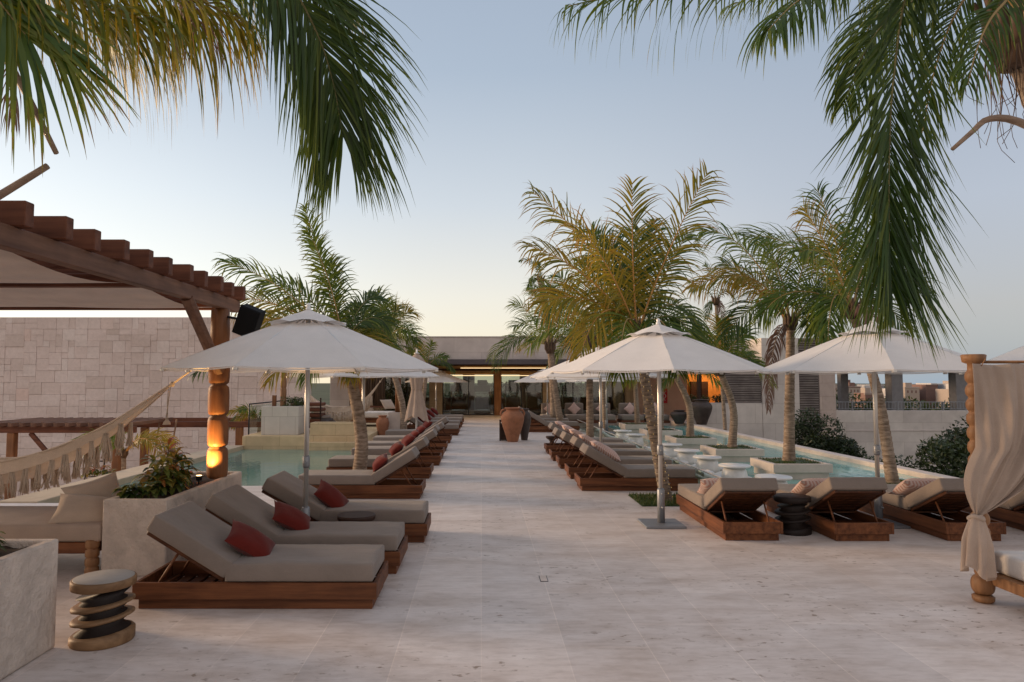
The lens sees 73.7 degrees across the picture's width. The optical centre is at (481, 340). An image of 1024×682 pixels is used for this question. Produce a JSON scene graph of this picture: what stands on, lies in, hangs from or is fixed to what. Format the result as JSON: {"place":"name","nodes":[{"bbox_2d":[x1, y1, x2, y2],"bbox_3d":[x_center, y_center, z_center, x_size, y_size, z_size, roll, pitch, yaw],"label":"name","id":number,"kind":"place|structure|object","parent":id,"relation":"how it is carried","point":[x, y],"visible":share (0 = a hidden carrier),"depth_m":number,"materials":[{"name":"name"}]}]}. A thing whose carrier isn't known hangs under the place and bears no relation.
{"place":"outdoors","nodes":[
{"label":"outdoors","id":0,"kind":"place"},
{"bbox_2d":[0,317,310,496],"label":"stone wall","id":1,"kind":"structure","parent":0,"point":[83,367],"depth_m":26.95,"materials":[{"name":"stone"}]},
{"bbox_2d":[120,449,350,486],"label":"pool water","id":2,"kind":"structure","parent":0,"point":[257,467],"depth_m":15.36,"materials":[{"name":"liquid"}]},
{"bbox_2d":[242,418,377,449],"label":"raised platform","id":3,"kind":"structure","parent":0,"point":[258,440],"depth_m":18.27,"materials":[{"name":"stone"}]},
{"bbox_2d":[261,405,304,434],"bbox_3d":[-5.490,2.200,19.105,1.020,0.780,1.000,0,-3,0],"label":"stone planter","id":4,"kind":"object","parent":3,"relation":"on","point":[281,420],"visible":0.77,"depth_m":18.61,"materials":[{"name":"stone"}]},
{"bbox_2d":[310,422,354,435],"bbox_3d":[-3.925,2.386,18.593,1.350,0.350,0.500,0,-3,0],"label":"stone planter","id":5,"kind":"object","parent":3,"relation":"on","point":[331,428],"visible":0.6,"depth_m":18.34,"materials":[{"name":"stone"}]},
{"bbox_2d":[299,377,383,421],"bbox_3d":[-4.250,1.728,20.933,2.710,1.532,0.560,0,-3,0],"label":"hammock","id":6,"kind":"object","parent":3,"relation":"on","point":[344,413],"visible":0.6,"depth_m":20.69,"materials":[{"name":"fabric"}]},
{"bbox_2d":[365,377,384,407],"bbox_3d":[-3.720,1.420,23.958,0.800,1.820,0.235,0,-3,0],"label":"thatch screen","id":7,"kind":"object","parent":3,"relation":"on","point":[378,394],"visible":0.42,"depth_m":23.88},
{"bbox_2d":[426,381,584,396],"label":"trees beyond","id":8,"kind":"object","parent":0,"point":[517,393],"visible":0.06,"depth_m":45.64,"materials":[{"name":"green plant"}]},
{"bbox_2d":[0,413,1023,681],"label":"terrace floor","id":9,"kind":"structure","parent":0,"point":[620,595],"depth_m":5.16,"materials":[{"name":"stone"}]},
{"bbox_2d":[0,539,57,679],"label":"stone planter","id":10,"kind":"object","parent":9,"relation":"on","point":[28,580],"visible":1,"depth_m":4.23,"materials":[{"name":"stone"}]},
{"bbox_2d":[0,0,428,234],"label":"palm tree","id":11,"kind":"object","parent":10,"relation":"in","point":[26,26],"visible":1,"depth_m":4.38,"materials":[{"name":"green plant"}]},
{"bbox_2d":[0,506,102,573],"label":"daybed","id":12,"kind":"object","parent":9,"relation":"on","point":[27,522],"visible":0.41,"depth_m":6.13,"materials":[{"name":"beige fabric"}]},
{"bbox_2d":[48,493,111,522],"bbox_3d":[-3.720,1.583,6.399,0.500,0.158,0.380,10,29,-19],"label":"cushion","id":13,"kind":"object","parent":12,"relation":"on","point":[71,508],"visible":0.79,"depth_m":6.32,"materials":[{"name":"beige fabric"}]},
{"bbox_2d":[61,471,120,496],"bbox_3d":[-3.750,1.539,6.672,0.148,0.420,0.550,-34,-10,29],"label":"cushion","id":14,"kind":"object","parent":12,"relation":"on","point":[106,485],"visible":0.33,"depth_m":6.67,"materials":[{"name":"beige fabric"}]},
{"bbox_2d":[68,569,136,651],"bbox_3d":[-2.560,1.809,4.623,0.404,0.423,0.404,0,-3,0],"label":"wavy stool","id":15,"kind":"object","parent":9,"relation":"on","point":[101,609],"visible":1,"depth_m":4.51,"materials":[{"name":"brown wood"}]},
{"bbox_2d":[0,445,242,502],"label":"pool coping","id":16,"kind":"object","parent":9,"relation":"on","point":[52,495],"visible":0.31,"depth_m":12.07,"materials":[{"name":"stone"}]},
{"bbox_2d":[101,471,241,575],"bbox_3d":[-3.120,1.824,7.096,0.580,0.680,1.940,0,-3,0],"label":"stone planter","id":17,"kind":"object","parent":9,"relation":"on","point":[128,543],"visible":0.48,"depth_m":6.14,"materials":[{"name":"stone"}]},
{"bbox_2d":[112,481,162,498],"bbox_3d":[-3.214,1.421,6.373,0.438,0.204,0.285,0,-3,0],"label":"broadleaf plant","id":18,"kind":"object","parent":17,"relation":"in","point":[130,491],"visible":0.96,"depth_m":6.34,"materials":[{"name":"green plant"}]},
{"bbox_2d":[131,454,192,497],"bbox_3d":[-3.154,1.354,6.681,0.520,0.480,0.495,0,-3,0],"label":"broadleaf plant","id":19,"kind":"object","parent":17,"relation":"in","point":[158,475],"visible":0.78,"depth_m":6.67,"materials":[{"name":"green plant"}]},
{"bbox_2d":[139,437,200,490],"bbox_3d":[-3.231,1.297,7.037,0.605,0.593,0.485,0,-3,0],"label":"broadleaf plant","id":20,"kind":"object","parent":17,"relation":"in","point":[175,456],"visible":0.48,"depth_m":7.01,"materials":[{"name":"green plant"}]},
{"bbox_2d":[132,501,387,608],"bbox_3d":[-1.735,1.716,5.553,1.870,0.716,0.655,0,-3,0],"label":"sun lounger","id":21,"kind":"object","parent":9,"relation":"on","point":[311,576],"visible":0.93,"depth_m":5.24,"materials":[{"name":"fabric"}]},
{"bbox_2d":[225,519,275,556],"bbox_3d":[-1.860,1.627,5.515,0.420,0.158,0.300,37,11,-18],"label":"cushion","id":22,"kind":"object","parent":21,"relation":"on","point":[246,539],"visible":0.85,"depth_m":5.43,"materials":[{"name":"red fabric"}]},
{"bbox_2d":[187,200,406,469],"bbox_3d":[-2.901,0.036,11.471,3.486,4.873,1.839,0,-3,0],"label":"palm tree","id":23,"kind":"object","parent":9,"relation":"on","point":[380,331],"visible":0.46,"depth_m":11.31,"materials":[{"name":"green plant"}]},
{"bbox_2d":[160,303,437,515],"bbox_3d":[-1.830,0.881,7.161,2.630,2.570,2.630,1,-3,-11],"label":"parasol","id":24,"kind":"object","parent":9,"relation":"on","point":[307,341],"visible":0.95,"depth_m":6.52,"materials":[{"name":"fabric"}]},
{"bbox_2d":[205,484,407,573],"bbox_3d":[-1.668,1.771,6.500,1.870,0.716,0.655,0,-3,0],"label":"sun lounger","id":25,"kind":"object","parent":9,"relation":"on","point":[236,502],"visible":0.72,"depth_m":6.24,"materials":[{"name":"beige fabric"}]},
{"bbox_2d":[272,500,310,529],"bbox_3d":[-1.790,1.682,6.463,0.420,0.158,0.300,35,11,-24],"label":"cushion","id":26,"kind":"object","parent":25,"relation":"on","point":[287,516],"visible":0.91,"depth_m":6.38,"materials":[{"name":"red fabric"}]},
{"bbox_2d":[262,471,430,542],"bbox_3d":[-1.521,1.850,7.689,1.870,0.697,0.655,0,-3,0],"label":"sun lounger","id":27,"kind":"object","parent":9,"relation":"on","point":[414,516],"visible":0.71,"depth_m":7.39,"materials":[{"name":"fabric"}]},
{"bbox_2d":[314,479,348,507],"bbox_3d":[-1.670,1.749,7.622,0.158,0.420,0.300,-43,14,18],"label":"cushion","id":28,"kind":"object","parent":27,"relation":"on","point":[328,495],"visible":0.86,"depth_m":7.54,"materials":[{"name":"red fabric"}]},
{"bbox_2d":[337,511,375,521],"bbox_3d":[-1.300,1.984,7.097,0.400,0.360,0.400,0,-3,0],"label":"side table","id":29,"kind":"object","parent":9,"relation":"on","point":[362,516],"visible":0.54,"depth_m":7.01,"materials":[{"name":"brown wood"}]},
{"bbox_2d":[298,446,425,498],"bbox_3d":[-1.808,1.995,10.426,1.870,0.724,0.655,0,-3,0],"label":"sun lounger","id":30,"kind":"object","parent":9,"relation":"on","point":[361,484],"visible":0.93,"depth_m":10.11,"materials":[{"name":"brown wood"}]},
{"bbox_2d":[286,371,439,413],"bbox_3d":[-2.050,1.198,11.851,2.521,2.480,2.521,1,-3,-12],"label":"parasol","id":31,"kind":"object","parent":9,"relation":"on","point":[419,374],"visible":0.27,"depth_m":10.95,"materials":[{"name":"fabric"}]},
{"bbox_2d":[326,436,433,478],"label":"sun lounger","id":32,"kind":"object","parent":9,"relation":"on","point":[422,470],"visible":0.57,"depth_m":12.21,"materials":[{"name":"brown wood"}]},
{"bbox_2d":[360,285,429,428],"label":"palm tree","id":33,"kind":"object","parent":9,"relation":"on","point":[407,339],"visible":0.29,"depth_m":20.12,"materials":[{"name":"green plant"}]},
{"bbox_2d":[351,428,441,465],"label":"sun lounger","id":34,"kind":"object","parent":9,"relation":"on","point":[435,458],"visible":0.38,"depth_m":14.07,"materials":[{"name":"beige fabric"}]},
{"bbox_2d":[368,424,444,456],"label":"sun lounger","id":35,"kind":"object","parent":9,"relation":"on","point":[391,443],"visible":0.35,"depth_m":15.35,"materials":[{"name":"fabric"}]},
{"bbox_2d":[373,421,447,450],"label":"sun lounger","id":36,"kind":"object","parent":9,"relation":"on","point":[440,443],"visible":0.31,"depth_m":16.90,"materials":[{"name":"beige fabric"}]},
{"bbox_2d":[404,349,428,429],"bbox_3d":[-1.720,1.503,18.143,0.621,2.600,0.621,-2,-4,26],"label":"closed parasol","id":37,"kind":"object","parent":9,"relation":"on","point":[416,407],"visible":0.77,"depth_m":18.03,"materials":[{"name":"beige fabric"}]},
{"bbox_2d":[385,416,451,442],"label":"sun lounger","id":38,"kind":"object","parent":9,"relation":"on","point":[445,437],"visible":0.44,"depth_m":19.09,"materials":[{"name":"beige fabric"}]},
{"bbox_2d":[405,337,455,400],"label":"palm tree","id":39,"kind":"object","parent":9,"relation":"on","point":[443,357],"visible":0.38,"depth_m":28.88,"materials":[{"name":"green plant"}]},
{"bbox_2d":[407,417,459,435],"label":"sun lounger","id":40,"kind":"object","parent":9,"relation":"on","point":[453,429],"visible":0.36,"depth_m":21.79,"materials":[{"name":"beige fabric"}]},
{"bbox_2d":[405,370,467,409],"bbox_3d":[-2.050,2.369,30.915,2.703,2.350,2.703,1,-3,-12],"label":"parasol","id":41,"kind":"object","parent":9,"relation":"on","point":[445,377],"visible":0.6,"depth_m":30.36,"materials":[{"name":"white fabric"}]},
{"bbox_2d":[500,407,524,441],"bbox_3d":[0.900,2.403,19.644,0.673,0.976,0.673,2,-4,-35],"label":"clay jar","id":42,"kind":"object","parent":9,"relation":"on","point":[512,419],"visible":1,"depth_m":19.44,"materials":[{"name":"ceramic"}]},
{"bbox_2d":[330,336,740,415],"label":"hotel building","id":43,"kind":"structure","parent":9,"relation":"on","point":[468,358],"depth_m":34.34,"materials":[{"name":"concrete"}]},
{"bbox_2d":[450,382,467,413],"bbox_3d":[-1.150,2.906,35.692,0.870,1.730,1.600,0,-3,0],"label":"treadmill","id":44,"kind":"object","parent":43,"relation":"in","point":[458,387],"visible":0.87,"depth_m":35.04,"materials":[{"name":"metal"}]},
{"bbox_2d":[474,380,490,413],"bbox_3d":[0.050,2.912,35.791,0.870,1.730,1.600,0,-3,0],"label":"treadmill","id":45,"kind":"object","parent":43,"relation":"in","point":[481,386],"visible":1,"depth_m":35.14,"materials":[{"name":"metal"}]},
{"bbox_2d":[518,257,555,417],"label":"palm tree","id":46,"kind":"object","parent":9,"relation":"on","point":[552,404],"visible":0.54,"depth_m":25.65,"materials":[{"name":"green plant"}]},
{"bbox_2d":[485,278,604,420],"bbox_3d":[2.351,0.484,24.376,4.476,5.500,2.989,0,-3,0],"label":"palm tree","id":47,"kind":"object","parent":9,"relation":"on","point":[549,346],"visible":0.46,"depth_m":24.17,"materials":[{"name":"green plant"}]},
{"bbox_2d":[528,410,579,431],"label":"sun lounger","id":48,"kind":"object","parent":9,"relation":"on","point":[543,427],"visible":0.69,"depth_m":23.18,"materials":[{"name":"beige fabric"}]},
{"bbox_2d":[564,403,585,422],"bbox_3d":[3.950,3.013,28.639,0.940,0.800,1.130,0,-3,0],"label":"rattan sofa","id":49,"kind":"object","parent":9,"relation":"on","point":[578,415],"visible":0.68,"depth_m":28.44,"materials":[{"name":"beige fabric"}]},
{"bbox_2d":[544,422,622,453],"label":"sun lounger","id":50,"kind":"object","parent":9,"relation":"on","point":[552,445],"visible":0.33,"depth_m":16.31,"materials":[{"name":"beige fabric"}]},
{"bbox_2d":[518,251,653,436],"bbox_3d":[3.006,0.217,17.666,4.067,5.216,2.614,0,-3,0],"label":"palm tree","id":51,"kind":"object","parent":9,"relation":"on","point":[589,413],"visible":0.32,"depth_m":17.43,"materials":[{"name":"green plant"}]},
{"bbox_2d":[547,302,626,427],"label":"palm tree","id":52,"kind":"object","parent":9,"relation":"on","point":[603,392],"visible":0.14,"depth_m":25.88,"materials":[{"name":"green plant"}]},
{"bbox_2d":[549,427,635,460],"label":"sun lounger","id":53,"kind":"object","parent":9,"relation":"on","point":[557,432],"visible":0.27,"depth_m":14.89,"materials":[{"name":"beige fabric"}]},
{"bbox_2d":[530,348,667,442],"bbox_3d":[2.300,1.274,13.148,2.521,2.480,2.521,1,-3,-12],"label":"parasol","id":54,"kind":"object","parent":9,"relation":"on","point":[545,373],"visible":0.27,"depth_m":12.99,"materials":[{"name":"fabric"}]},
{"bbox_2d":[556,431,651,468],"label":"sun lounger","id":55,"kind":"object","parent":9,"relation":"on","point":[562,460],"visible":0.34,"depth_m":13.57,"materials":[{"name":"beige fabric"}]},
{"bbox_2d":[565,436,671,478],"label":"sun lounger","id":56,"kind":"object","parent":9,"relation":"on","point":[571,469],"visible":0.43,"depth_m":12.16,"materials":[{"name":"beige fabric"}]},
{"bbox_2d":[617,403,644,422],"bbox_3d":[6.250,3.013,28.639,0.940,0.800,1.130,0,-3,0],"label":"rattan sofa","id":57,"kind":"object","parent":9,"relation":"on","point":[624,415],"visible":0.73,"depth_m":28.26,"materials":[{"name":"beige fabric"}]},
{"bbox_2d":[574,443,697,490],"bbox_3d":[2.500,2.046,11.156,1.870,0.707,0.655,0,-3,0],"label":"sun lounger","id":58,"kind":"object","parent":9,"relation":"on","point":[631,477],"visible":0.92,"depth_m":10.84,"materials":[{"name":"beige fabric"}]},
{"bbox_2d":[628,491,679,505],"bbox_3d":[2.745,2.293,9.968,1.054,0.071,0.966,0,-3,0],"label":"grass bed","id":59,"kind":"object","parent":9,"relation":"on","point":[648,499],"visible":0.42,"depth_m":9.88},
{"bbox_2d":[514,160,732,500],"bbox_3d":[2.149,-0.237,10.449,3.402,5.318,2.804,0,-3,0],"label":"palm tree","id":60,"kind":"object","parent":59,"relation":"in","point":[631,275],"visible":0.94,"depth_m":10.22,"materials":[{"name":"green plant"}]},
{"bbox_2d":[550,318,772,528],"bbox_3d":[2.190,0.977,8.377,2.467,2.520,2.467,1,-3,-14],"label":"parasol","id":61,"kind":"object","parent":9,"relation":"on","point":[658,348],"visible":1,"depth_m":7.87,"materials":[{"name":"fabric"}]},
{"bbox_2d":[692,399,712,424],"bbox_3d":[8.800,2.831,27.282,0.846,1.006,0.846,0,-3,0],"label":"clay jar","id":62,"kind":"object","parent":9,"relation":"on","point":[702,409],"visible":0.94,"depth_m":27.02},
{"bbox_2d":[676,478,782,540],"bbox_3d":[2.978,1.904,8.395,0.655,0.670,1.870,0,-3,1],"label":"sun lounger","id":63,"kind":"object","parent":9,"relation":"on","point":[737,497],"visible":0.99,"depth_m":7.67,"materials":[{"name":"brown wood"}]},
{"bbox_2d":[550,0,1023,370],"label":"palm tree","id":64,"kind":"object","parent":9,"relation":"on","point":[1000,23],"visible":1,"depth_m":5.46,"materials":[{"name":"green plant"}]},
{"bbox_2d":[773,493,811,535],"bbox_3d":[3.600,1.999,7.897,0.404,0.423,0.404,0,-3,0],"label":"wavy stool","id":65,"kind":"object","parent":9,"relation":"on","point":[792,510],"visible":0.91,"depth_m":7.77,"materials":[{"name":"brown wood"}]},
{"bbox_2d":[671,420,956,478],"bbox_3d":[8.415,4.392,19.729,0.270,3.015,20.100,0,-3,0],"label":"pool coping","id":66,"kind":"object","parent":9,"relation":"on","point":[900,469],"visible":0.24,"depth_m":16.21,"materials":[{"name":"stone"}]},
{"bbox_2d":[765,477,893,540],"bbox_3d":[4.161,1.898,8.369,0.655,0.680,1.870,0,-3,0],"label":"sun lounger","id":67,"kind":"object","parent":9,"relation":"on","point":[848,497],"visible":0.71,"depth_m":7.60,"materials":[{"name":"brown wood"}]},
{"bbox_2d":[790,478,826,494],"bbox_3d":[4.000,1.753,8.202,0.500,0.158,0.360,0,-37,-6],"label":"cushion","id":68,"kind":"object","parent":67,"relation":"on","point":[805,486],"visible":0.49,"depth_m":8.09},
{"bbox_2d":[755,317,991,528],"bbox_3d":[4.840,0.967,8.378,2.524,2.540,2.524,0,-3,0],"label":"parasol","id":69,"kind":"object","parent":9,"relation":"on","point":[839,355],"visible":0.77,"depth_m":7.87,"materials":[{"name":"fabric"}]},
{"bbox_2d":[859,478,1006,540],"bbox_3d":[5.392,1.903,8.373,0.655,0.670,1.870,0,-3,0],"label":"sun lounger","id":70,"kind":"object","parent":9,"relation":"on","point":[941,497],"visible":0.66,"depth_m":7.85,"materials":[{"name":"wood"}]},
{"bbox_2d":[888,478,935,495],"bbox_3d":[5.220,1.753,8.202,0.500,0.158,0.360,0,-37,-6],"label":"cushion","id":71,"kind":"object","parent":70,"relation":"on","point":[905,487],"visible":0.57,"depth_m":8.10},
{"bbox_2d":[959,346,1023,374],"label":"parasol","id":72,"kind":"object","parent":9,"relation":"on","point":[1016,354],"visible":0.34,"depth_m":8.46,"materials":[{"name":"white fabric"}]},
{"bbox_2d":[960,354,1023,603],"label":"canopy bed","id":73,"kind":"object","parent":9,"relation":"on","point":[1010,570],"visible":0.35,"depth_m":5.37,"materials":[{"name":"wood"}]},
{"bbox_2d":[960,363,1023,580],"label":"bed curtain","id":74,"kind":"object","parent":73,"relation":"hanging from","point":[994,475],"visible":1,"depth_m":5.29,"materials":[{"name":"beige fabric"}]},
{"bbox_2d":[961,490,1023,530],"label":"sun lounger","id":75,"kind":"object","parent":9,"relation":"on","point":[1009,512],"visible":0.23,"depth_m":8.12,"materials":[{"name":"wood"}]},
{"bbox_2d":[0,0,1023,383],"label":"sky","id":76,"kind":"structure","parent":0,"point":[504,107],"materials":[{"name":"blue"}]},
{"bbox_2d":[311,383,884,417],"bbox_3d":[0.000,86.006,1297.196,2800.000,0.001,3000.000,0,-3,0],"label":"ground","id":77,"kind":"structure","parent":0,"point":[320,390],"depth_m":674.10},
{"bbox_2d":[912,384,937,407],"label":"town building","id":78,"kind":"structure","parent":77,"relation":"on","point":[927,393],"depth_m":185.79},
{"bbox_2d":[580,427,699,483],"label":"pool ledge water","id":79,"kind":"structure","parent":0,"point":[597,434],"depth_m":23.25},
{"bbox_2d":[674,448,699,464],"bbox_3d":[4.470,2.528,14.829,0.550,0.335,0.550,0,-3,0],"label":"drum table","id":80,"kind":"object","parent":79,"relation":"on","point":[686,454],"visible":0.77,"depth_m":14.65,"materials":[{"name":"white ceramic"}]},
{"bbox_2d":[693,455,721,472],"bbox_3d":[4.480,2.453,13.531,0.550,0.335,0.550,0,-3,0],"label":"drum table","id":81,"kind":"object","parent":79,"relation":"on","point":[707,462],"visible":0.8,"depth_m":13.36,"materials":[{"name":"stone"}]},
{"bbox_2d":[718,463,750,477],"bbox_3d":[4.520,2.375,12.183,0.550,0.335,0.550,0,-3,0],"label":"drum table","id":82,"kind":"object","parent":79,"relation":"on","point":[733,470],"visible":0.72,"depth_m":12.03,"materials":[{"name":"white ceramic"}]},
{"bbox_2d":[608,426,918,483],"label":"pool water","id":83,"kind":"structure","parent":0,"point":[841,468],"depth_m":16.06,"materials":[{"name":"liquid"}]},
{"bbox_2d":[665,435,716,448],"bbox_3d":[5.750,2.808,18.769,1.100,0.432,1.100,0,-3,0],"label":"pool planter","id":84,"kind":"object","parent":83,"relation":"in","point":[694,442],"visible":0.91,"depth_m":18.27,"materials":[{"name":"stone"}]},
{"bbox_2d":[623,319,722,436],"bbox_3d":[5.218,0.996,18.618,2.739,3.275,1.605,-1,-3,18],"label":"palm tree","id":85,"kind":"object","parent":84,"relation":"in","point":[690,413],"visible":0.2,"depth_m":18.75,"materials":[{"name":"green plant"}]},
{"bbox_2d":[700,444,764,461],"bbox_3d":[5.820,2.642,15.894,1.100,0.432,1.100,0,-3,0],"label":"pool planter","id":86,"kind":"object","parent":83,"relation":"in","point":[742,453],"visible":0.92,"depth_m":15.39,"materials":[{"name":"stone"}]},
{"bbox_2d":[655,313,778,446],"bbox_3d":[5.576,0.907,15.921,2.836,3.144,1.609,0,-3,0],"label":"palm tree","id":87,"kind":"object","parent":86,"relation":"in","point":[748,355],"visible":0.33,"depth_m":15.82,"materials":[{"name":"green plant"}]},
{"bbox_2d":[750,457,832,478],"bbox_3d":[5.950,2.483,13.158,1.100,0.432,1.100,0,-3,0],"label":"pool planter","id":88,"kind":"object","parent":83,"relation":"in","point":[802,468],"visible":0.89,"depth_m":12.66,"materials":[{"name":"stone"}]},
{"bbox_2d":[681,220,862,460],"bbox_3d":[5.611,-0.101,13.295,3.652,4.851,2.073,0,-3,0],"label":"palm tree","id":89,"kind":"object","parent":88,"relation":"in","point":[786,333],"visible":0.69,"depth_m":13.11,"materials":[{"name":"green plant"}]},
{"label":"lower terrace","id":90,"kind":"structure","parent":0,"visible":0},
{"bbox_2d":[0,417,173,499],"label":"pergola","id":91,"kind":"object","parent":90,"relation":"on","point":[12,429],"visible":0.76,"depth_m":16.84,"materials":[{"name":"wood"}]},
{"bbox_2d":[0,200,245,478],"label":"pergola","id":92,"kind":"object","parent":90,"relation":"on","point":[54,263],"visible":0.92,"depth_m":6.14,"materials":[{"name":"wood"}]},
{"bbox_2d":[0,373,187,498],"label":"hammock","id":93,"kind":"object","parent":92,"relation":"hanging from","point":[45,464],"visible":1,"depth_m":7.49,"materials":[{"name":"fabric"}]},
{"bbox_2d":[227,304,265,335],"bbox_3d":[-2.655,-0.218,7.642,0.456,0.410,0.247,0,-3,0],"label":"loudspeaker","id":94,"kind":"object","parent":92,"relation":"attached to","point":[249,318],"visible":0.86,"depth_m":7.55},
{"bbox_2d":[72,427,179,469],"bbox_3d":[-8.037,3.693,15.194,2.627,3.588,1.584,0,-3,0],"label":"shrub","id":95,"kind":"object","parent":90,"relation":"on","point":[148,438],"visible":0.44,"depth_m":15.30,"materials":[{"name":"green plant"}]},
{"bbox_2d":[139,418,260,465],"bbox_3d":[-9.350,4.049,20.415,6.300,3.380,2.210,0,-3,0],"label":"pergola","id":96,"kind":"object","parent":90,"relation":"on","point":[202,422],"visible":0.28,"depth_m":19.43,"materials":[{"name":"wood"}]},
{"bbox_2d":[226,403,261,432],"bbox_3d":[-6.723,3.769,20.128,1.538,4.023,0.787,3,-4,-41],"label":"shrub","id":97,"kind":"object","parent":90,"relation":"on","point":[244,414],"visible":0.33,"depth_m":19.96,"materials":[{"name":"green plant"}]},
{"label":"garden ground","id":98,"kind":"structure","parent":0,"visible":0},
{"bbox_2d":[690,261,735,429],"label":"palm tree","id":99,"kind":"object","parent":98,"relation":"on","point":[716,302],"visible":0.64,"depth_m":24.67,"materials":[{"name":"green plant"}]},
{"bbox_2d":[694,372,762,437],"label":"screen wall","id":100,"kind":"structure","parent":98,"relation":"on","point":[746,390],"depth_m":27.91,"materials":[{"name":"paint"}]},
{"bbox_2d":[741,338,836,444],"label":"wall","id":101,"kind":"structure","parent":98,"relation":"on","point":[817,391],"depth_m":27.92,"materials":[{"name":"paint"}]},
{"bbox_2d":[795,407,861,457],"bbox_3d":[10.303,3.950,20.081,2.223,4.066,1.553,0,-3,0],"label":"shrub","id":102,"kind":"object","parent":98,"relation":"on","point":[813,439],"visible":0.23,"depth_m":20.02,"materials":[{"name":"green plant"}]},
{"bbox_2d":[836,390,948,409],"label":"buildings","id":103,"kind":"structure","parent":98,"relation":"on","point":[924,405],"depth_m":38.34,"materials":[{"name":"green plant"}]},
{"bbox_2d":[837,373,967,409],"bbox_3d":[22.200,3.807,31.532,11.600,5.550,3.600,0,-3,0],"label":"colonnade","id":104,"kind":"object","parent":98,"relation":"on","point":[957,383],"depth_m":30.28,"materials":[{"name":"grey concrete"}]},
{"bbox_2d":[836,402,968,472],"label":"garage wall","id":105,"kind":"structure","parent":98,"relation":"on","point":[909,429],"depth_m":28.44,"materials":[{"name":"paint"}]},
{"bbox_2d":[915,435,969,477],"bbox_3d":[11.158,3.903,15.397,2.507,3.625,1.931,0,-3,0],"label":"shrub","id":106,"kind":"object","parent":98,"relation":"on","point":[943,452],"visible":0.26,"depth_m":15.50,"materials":[{"name":"green plant"}]},
{"bbox_2d":[930,414,969,469],"bbox_3d":[12.700,3.739,16.165,3.652,4.046,2.769,0,-3,0],"label":"shrub","id":107,"kind":"object","parent":98,"relation":"on","point":[957,433],"visible":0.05,"depth_m":16.56,"materials":[{"name":"green plant"}]},
{"bbox_3d":[6.898,2.380,11.455,0.844,0.071,0.884,0,-3,0],"label":"grass bed","id":108,"kind":"object","parent":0,"visible":0},
{"bbox_2d":[727,178,942,483],"bbox_3d":[6.042,-0.237,11.682,3.436,5.458,1.856,1,-3,-10],"label":"palm tree","id":109,"kind":"object","parent":108,"relation":"in","point":[820,307],"visible":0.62,"depth_m":11.64,"materials":[{"name":"green plant"}]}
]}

